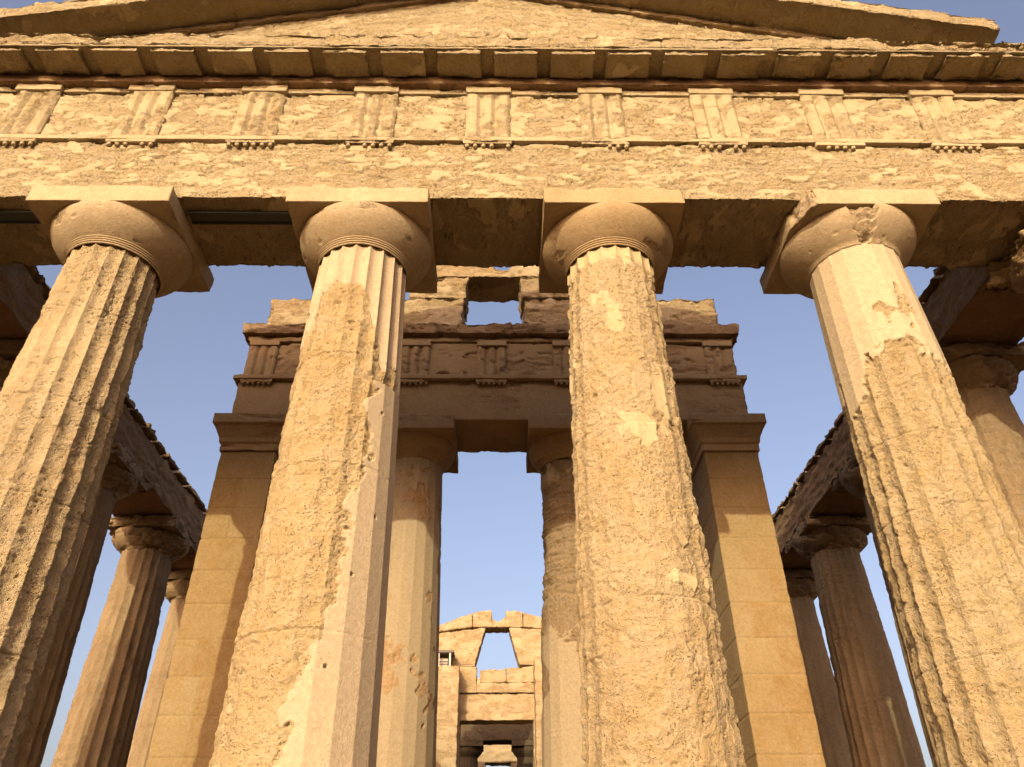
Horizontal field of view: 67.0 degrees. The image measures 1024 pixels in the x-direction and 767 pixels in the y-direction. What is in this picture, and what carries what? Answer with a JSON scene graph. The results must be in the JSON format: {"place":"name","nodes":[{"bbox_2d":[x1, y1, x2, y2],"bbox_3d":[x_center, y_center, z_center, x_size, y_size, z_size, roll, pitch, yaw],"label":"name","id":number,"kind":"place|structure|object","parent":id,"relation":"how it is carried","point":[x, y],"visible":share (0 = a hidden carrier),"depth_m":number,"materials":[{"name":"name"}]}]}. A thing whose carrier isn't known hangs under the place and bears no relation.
{"place":"outdoors","nodes":[
{"label":"outdoors","id":0,"kind":"place"},
{"bbox_2d":[0,339,26,391],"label":"doric column","id":1,"kind":"structure","parent":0,"point":[10,350],"depth_m":12.14,"materials":[{"name":"stone"}]},
{"bbox_2d":[14,443,152,766],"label":"doric column","id":2,"kind":"structure","parent":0,"point":[123,475],"depth_m":13.71,"materials":[{"name":"stone"}]},
{"bbox_2d":[51,515,198,766],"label":"doric column","id":3,"kind":"structure","parent":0,"point":[100,723],"depth_m":16.14,"materials":[{"name":"stone"}]},
{"bbox_2d":[126,569,192,766],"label":"doric column","id":4,"kind":"structure","parent":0,"point":[176,591],"depth_m":18.85,"materials":[{"name":"stone"}]},
{"bbox_2d":[376,414,458,766],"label":"porch column","id":5,"kind":"structure","parent":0,"point":[427,453],"depth_m":12.49,"materials":[{"name":"beige stone"}]},
{"bbox_2d":[460,740,483,766],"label":"porch column","id":6,"kind":"structure","parent":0,"point":[471,751],"depth_m":38.43,"materials":[{"name":"beige stone"}]},
{"bbox_2d":[478,762,484,766],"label":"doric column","id":7,"kind":"structure","parent":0,"point":[481,764],"depth_m":43.72,"materials":[{"name":"stone"}]},
{"bbox_2d":[267,265,717,324],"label":"gable wall","id":8,"kind":"structure","parent":0,"point":[458,289],"depth_m":16.13,"materials":[{"name":"stone"}]},
{"bbox_2d":[0,0,1023,766],"label":"sky","id":9,"kind":"structure","parent":0,"point":[194,343],"materials":[{"name":"blue"}]},
{"bbox_2d":[511,740,532,766],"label":"porch column","id":10,"kind":"structure","parent":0,"point":[522,750],"depth_m":38.47,"materials":[{"name":"beige stone"}]},
{"bbox_2d":[460,723,532,744],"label":"porch entablature","id":11,"kind":"structure","parent":10,"relation":"on","point":[497,734],"depth_m":39.01,"materials":[{"name":"beige stone"}]},
{"bbox_2d":[526,414,584,766],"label":"porch column","id":12,"kind":"structure","parent":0,"point":[550,447],"depth_m":12.59,"materials":[{"name":"stone"}]},
{"bbox_2d":[538,188,746,766],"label":"doric column","id":13,"kind":"structure","parent":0,"point":[655,691],"depth_m":7.60,"materials":[{"name":"yellow stone"}]},
{"bbox_2d":[783,569,852,766],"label":"doric column","id":14,"kind":"structure","parent":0,"point":[803,596],"depth_m":19.03,"materials":[{"name":"stone"}]},
{"bbox_2d":[784,515,925,766],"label":"doric column","id":15,"kind":"structure","parent":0,"point":[878,724],"depth_m":16.31,"materials":[{"name":"stone"}]},
{"bbox_2d":[830,454,939,766],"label":"doric column","id":16,"kind":"structure","parent":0,"point":[848,478],"depth_m":14.52,"materials":[{"name":"stone"}]},
{"bbox_2d":[938,341,1023,533],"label":"doric column","id":17,"kind":"structure","parent":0,"point":[985,376],"depth_m":12.15,"materials":[{"name":"stone"}]},
{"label":"stepped platform","id":18,"kind":"structure","parent":0,"visible":0},
{"bbox_2d":[0,185,213,766],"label":"doric column","id":19,"kind":"structure","parent":18,"relation":"on","point":[127,255],"depth_m":8.48,"materials":[{"name":"stone"}]},
{"bbox_2d":[0,32,1023,268],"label":"front entablature","id":20,"kind":"structure","parent":19,"relation":"on","point":[744,146],"depth_m":10.77,"materials":[{"name":"stone"}]},
{"bbox_2d":[0,210,40,223],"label":"steel strip","id":21,"kind":"object","parent":20,"relation":"attached to","point":[18,217],"visible":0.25,"depth_m":10.09,"materials":[{"name":"black metal"}]},
{"bbox_2d":[187,211,292,224],"bbox_3d":[-3.527,-2.164,10.115,1.360,0.036,0.205,0,-35,-1],"label":"steel strip","id":22,"kind":"object","parent":20,"relation":"attached to","point":[240,217],"visible":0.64,"depth_m":10.12,"materials":[{"name":"black metal"}]},
{"bbox_2d":[0,0,1022,43],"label":"pediment","id":23,"kind":"structure","parent":20,"relation":"on","point":[751,19],"depth_m":12.05,"materials":[{"name":"stone"}]},
{"bbox_2d":[146,413,286,766],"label":"anta pier","id":24,"kind":"structure","parent":18,"relation":"on","point":[191,707],"depth_m":12.31,"materials":[{"name":"yellow stone"}]},
{"bbox_2d":[232,322,747,452],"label":"porch entablature","id":25,"kind":"structure","parent":24,"relation":"on","point":[491,386],"depth_m":14.91,"materials":[{"name":"beige stone"}]},
{"bbox_2d":[209,186,437,766],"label":"doric column","id":26,"kind":"structure","parent":18,"relation":"on","point":[304,682],"depth_m":7.57,"materials":[{"name":"stone"}]},
{"bbox_2d":[436,666,460,766],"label":"wall pier","id":27,"kind":"structure","parent":18,"relation":"on","point":[448,698],"depth_m":31.38,"materials":[{"name":"stone"}]},
{"bbox_2d":[439,650,454,666],"bbox_3d":[-3.106,11.834,33.055,1.280,0.650,0.850,0,-35,-1],"label":"shelter box","id":28,"kind":"object","parent":27,"relation":"on","point":[444,655],"visible":0.43,"depth_m":32.99,"materials":[{"name":"white wood"}]},
{"bbox_2d":[439,610,541,766],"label":"gable wall","id":29,"kind":"structure","parent":18,"relation":"on","point":[493,697],"depth_m":33.36,"materials":[{"name":"stone"}]},
{"bbox_2d":[533,656,542,766],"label":"wall pier","id":30,"kind":"structure","parent":18,"relation":"on","point":[538,703],"depth_m":31.65,"materials":[{"name":"stone"}]},
{"bbox_2d":[683,413,825,766],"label":"anta pier","id":31,"kind":"structure","parent":18,"relation":"on","point":[777,726],"depth_m":12.46,"materials":[{"name":"yellow stone"}]},
{"bbox_2d":[759,189,1023,766],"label":"doric column","id":32,"kind":"structure","parent":18,"relation":"on","point":[949,534],"depth_m":8.00,"materials":[{"name":"stone"}]},
{"bbox_2d":[985,229,1023,293],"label":"doric column","id":33,"kind":"structure","parent":18,"relation":"on","point":[1005,273],"depth_m":10.77,"materials":[{"name":"stone"}]},
{"bbox_3d":[-8.654,22.722,39.725,1.718,6.701,1.705,0,-35,-1],"label":"doric column","id":34,"kind":"object","parent":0,"visible":0},
{"bbox_2d":[0,263,206,570],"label":"flank entablature","id":35,"kind":"structure","parent":34,"relation":"on","point":[25,290],"depth_m":16.11,"materials":[{"name":"stone"}]},
{"bbox_3d":[7.150,22.745,39.937,1.718,6.701,1.715,0,-35,-1],"label":"doric column","id":36,"kind":"object","parent":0,"visible":0},
{"bbox_2d":[772,267,1023,569],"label":"flank entablature","id":37,"kind":"structure","parent":36,"relation":"on","point":[960,305],"depth_m":12.59,"materials":[{"name":"stone"}]},
{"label":"doric column","id":38,"kind":"object","parent":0,"visible":0},
{"bbox_2d":[477,675,516,765],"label":"entablature","id":39,"kind":"structure","parent":38,"relation":"on","point":[497,755],"depth_m":44.42,"materials":[{"name":"stone"}]}
]}

